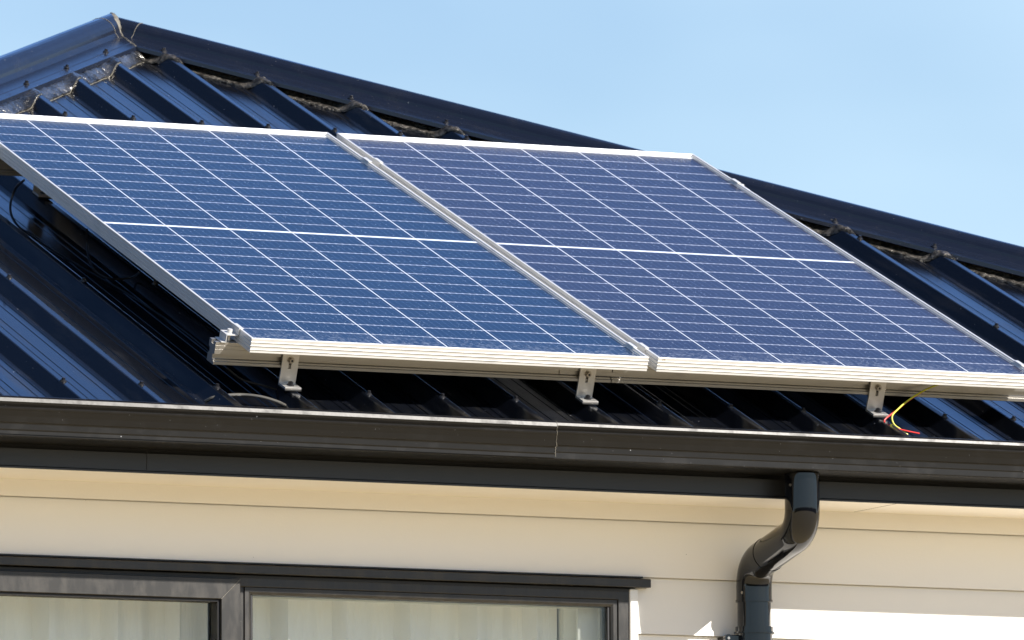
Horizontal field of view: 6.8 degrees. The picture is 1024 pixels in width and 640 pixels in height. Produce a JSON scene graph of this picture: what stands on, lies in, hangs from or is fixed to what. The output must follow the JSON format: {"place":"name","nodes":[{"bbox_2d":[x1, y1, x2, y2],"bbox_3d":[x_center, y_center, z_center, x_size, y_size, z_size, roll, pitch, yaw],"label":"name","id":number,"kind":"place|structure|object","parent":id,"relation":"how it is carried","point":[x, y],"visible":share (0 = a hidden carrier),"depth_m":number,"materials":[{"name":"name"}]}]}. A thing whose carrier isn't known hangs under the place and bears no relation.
{"place":"outdoors","nodes":[
{"label":"outdoors","id":0,"kind":"place"},
{"bbox_2d":[0,0,1023,246],"label":"sky","id":1,"kind":"structure","parent":0,"point":[914,109],"materials":[{"name":"blue"}]},
{"label":"ground","id":2,"kind":"structure","parent":0,"visible":0},
{"bbox_2d":[0,12,1023,639],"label":"house","id":3,"kind":"structure","parent":2,"relation":"on","point":[134,466],"depth_m":20.98,"materials":[{"name":"metal"}]},
{"bbox_2d":[32,185,51,198],"bbox_3d":[-1.189,-0.354,22.053,0.043,0.084,0.047,3,15,-25],"label":"roof bracket","id":4,"kind":"object","parent":3,"relation":"attached to","point":[38,193],"visible":0.37,"depth_m":22.05,"materials":[{"name":"metal"}]},
{"bbox_2d":[0,159,21,175],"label":"mounting rail","id":5,"kind":"object","parent":4,"relation":"on","point":[6,169],"visible":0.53,"depth_m":22.04,"materials":[{"name":"metal"}]},
{"bbox_2d":[0,113,648,370],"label":"solar panel","id":6,"kind":"object","parent":5,"relation":"attached to","point":[278,241],"visible":1,"depth_m":21.43,"materials":[{"name":"blue glass"}]},
{"bbox_2d":[9,179,32,234],"bbox_3d":[-1.244,-0.278,21.820,0.030,0.147,0.137,3,-7,-25],"label":"black cable","id":7,"kind":"object","parent":6,"relation":"hanging from","point":[10,204],"visible":1,"depth_m":21.84,"materials":[{"name":"black rubber"}]},
{"bbox_2d":[86,229,140,279],"bbox_3d":[-0.970,-0.165,21.401,0.212,0.130,0.077,-6,-9,41],"label":"black cable","id":8,"kind":"object","parent":6,"relation":"hanging from","point":[105,277],"visible":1,"depth_m":21.41,"materials":[{"name":"black rubber"}]},
{"bbox_2d":[362,157,382,167],"bbox_3d":[-0.362,-0.404,22.444,0.042,0.024,0.044,3,15,-25],"label":"panel clamp","id":9,"kind":"object","parent":5,"relation":"attached to","point":[376,161],"visible":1,"depth_m":22.44,"materials":[{"name":"silver metal"}]},
{"bbox_2d":[0,596,207,639],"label":"curtain","id":10,"kind":"object","parent":3,"relation":"hanging from","point":[32,618],"visible":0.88,"depth_m":20.66,"materials":[{"name":"fabric"}]},
{"bbox_2d":[25,232,208,351],"bbox_3d":[-0.961,-0.073,21.316,0.043,0.432,1.069,3,-8,-29],"label":"black cable","id":11,"kind":"object","parent":3,"relation":"on","point":[136,299],"visible":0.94,"depth_m":21.35,"materials":[{"name":"black rubber"}]},
{"bbox_2d":[205,393,285,406],"bbox_3d":[-0.627,0.187,20.454,0.203,0.027,0.025,2,-7,-20],"label":"conduit","id":12,"kind":"object","parent":3,"relation":"on","point":[255,395],"visible":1,"depth_m":20.45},
{"bbox_2d":[226,367,276,389],"bbox_3d":[-0.593,0.162,20.545,0.180,0.093,0.062,1,-7,-9],"label":"black cable","id":13,"kind":"object","parent":3,"relation":"on","point":[244,380],"visible":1,"depth_m":20.55,"materials":[{"name":"black rubber"}]},
{"bbox_2d":[278,354,300,391],"bbox_3d":[-0.522,0.123,20.541,0.043,0.084,0.047,3,15,-25],"label":"roof bracket","id":14,"kind":"object","parent":3,"relation":"attached to","point":[287,379],"visible":1,"depth_m":20.55,"materials":[{"name":"metal"}]},
{"bbox_2d":[207,337,617,382],"bbox_3d":[-0.230,0.097,20.712,1.060,0.055,0.043,3,15,-25],"label":"mounting rail","id":15,"kind":"object","parent":14,"relation":"on","point":[232,352],"visible":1,"depth_m":20.68,"materials":[{"name":"metal"}]},
{"bbox_2d":[215,323,243,342],"bbox_3d":[-0.670,0.037,20.498,0.052,0.051,0.042,3,15,-25],"label":"panel clamp","id":16,"kind":"object","parent":15,"relation":"on","point":[225,335],"visible":1,"depth_m":20.49,"materials":[{"name":"silver metal"}]},
{"bbox_2d":[0,553,650,639],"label":"window","id":17,"kind":"structure","parent":3,"relation":"in","point":[589,607],"depth_m":20.72,"materials":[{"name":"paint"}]},
{"bbox_2d":[253,598,556,639],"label":"curtain","id":18,"kind":"object","parent":3,"relation":"hanging from","point":[281,619],"visible":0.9,"depth_m":20.98,"materials":[{"name":"fabric"}]},
{"bbox_2d":[575,368,597,404],"bbox_3d":[0.186,0.158,20.864,0.043,0.084,0.047,3,15,-25],"label":"roof bracket","id":19,"kind":"object","parent":3,"relation":"attached to","point":[584,392],"visible":1,"depth_m":20.88,"materials":[{"name":"metal"}]},
{"bbox_2d":[865,382,888,417],"bbox_3d":[0.899,0.193,21.190,0.043,0.084,0.047,3,15,-25],"label":"roof bracket","id":20,"kind":"object","parent":3,"relation":"attached to","point":[874,405],"visible":1,"depth_m":21.20,"materials":[{"name":"metal"}]},
{"bbox_2d":[883,392,922,433],"bbox_3d":[0.965,0.223,21.189,0.132,0.118,0.052,3,-7,-25],"label":"red wire","id":21,"kind":"object","parent":3,"relation":"on","point":[899,428],"visible":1,"depth_m":21.16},
{"bbox_3d":[1.611,0.228,21.515,0.043,0.084,0.047,3,15,-25],"label":"roof bracket","id":22,"kind":"object","parent":3,"relation":"attached to","visible":0},
{"bbox_2d":[610,366,1023,401],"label":"mounting rail","id":23,"kind":"object","parent":22,"relation":"on","point":[650,376],"visible":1,"depth_m":21.13,"materials":[{"name":"metal"}]},
{"bbox_2d":[626,342,648,353],"bbox_3d":[0.302,0.072,20.938,0.042,0.024,0.044,3,15,-25],"label":"panel clamp","id":24,"kind":"object","parent":23,"relation":"attached to","point":[642,347],"visible":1,"depth_m":20.93,"materials":[{"name":"silver metal"}]},
{"bbox_2d":[336,133,1023,388],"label":"solar panel","id":25,"kind":"object","parent":23,"relation":"attached to","point":[683,263],"visible":1,"depth_m":21.89,"materials":[{"name":"blue glass"}]},
{"bbox_2d":[891,385,937,434],"bbox_3d":[0.997,0.216,21.214,0.166,0.142,0.032,5,-9,-39],"label":"earth wire","id":26,"kind":"object","parent":23,"relation":"hanging from","point":[897,409],"visible":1,"depth_m":21.20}
]}

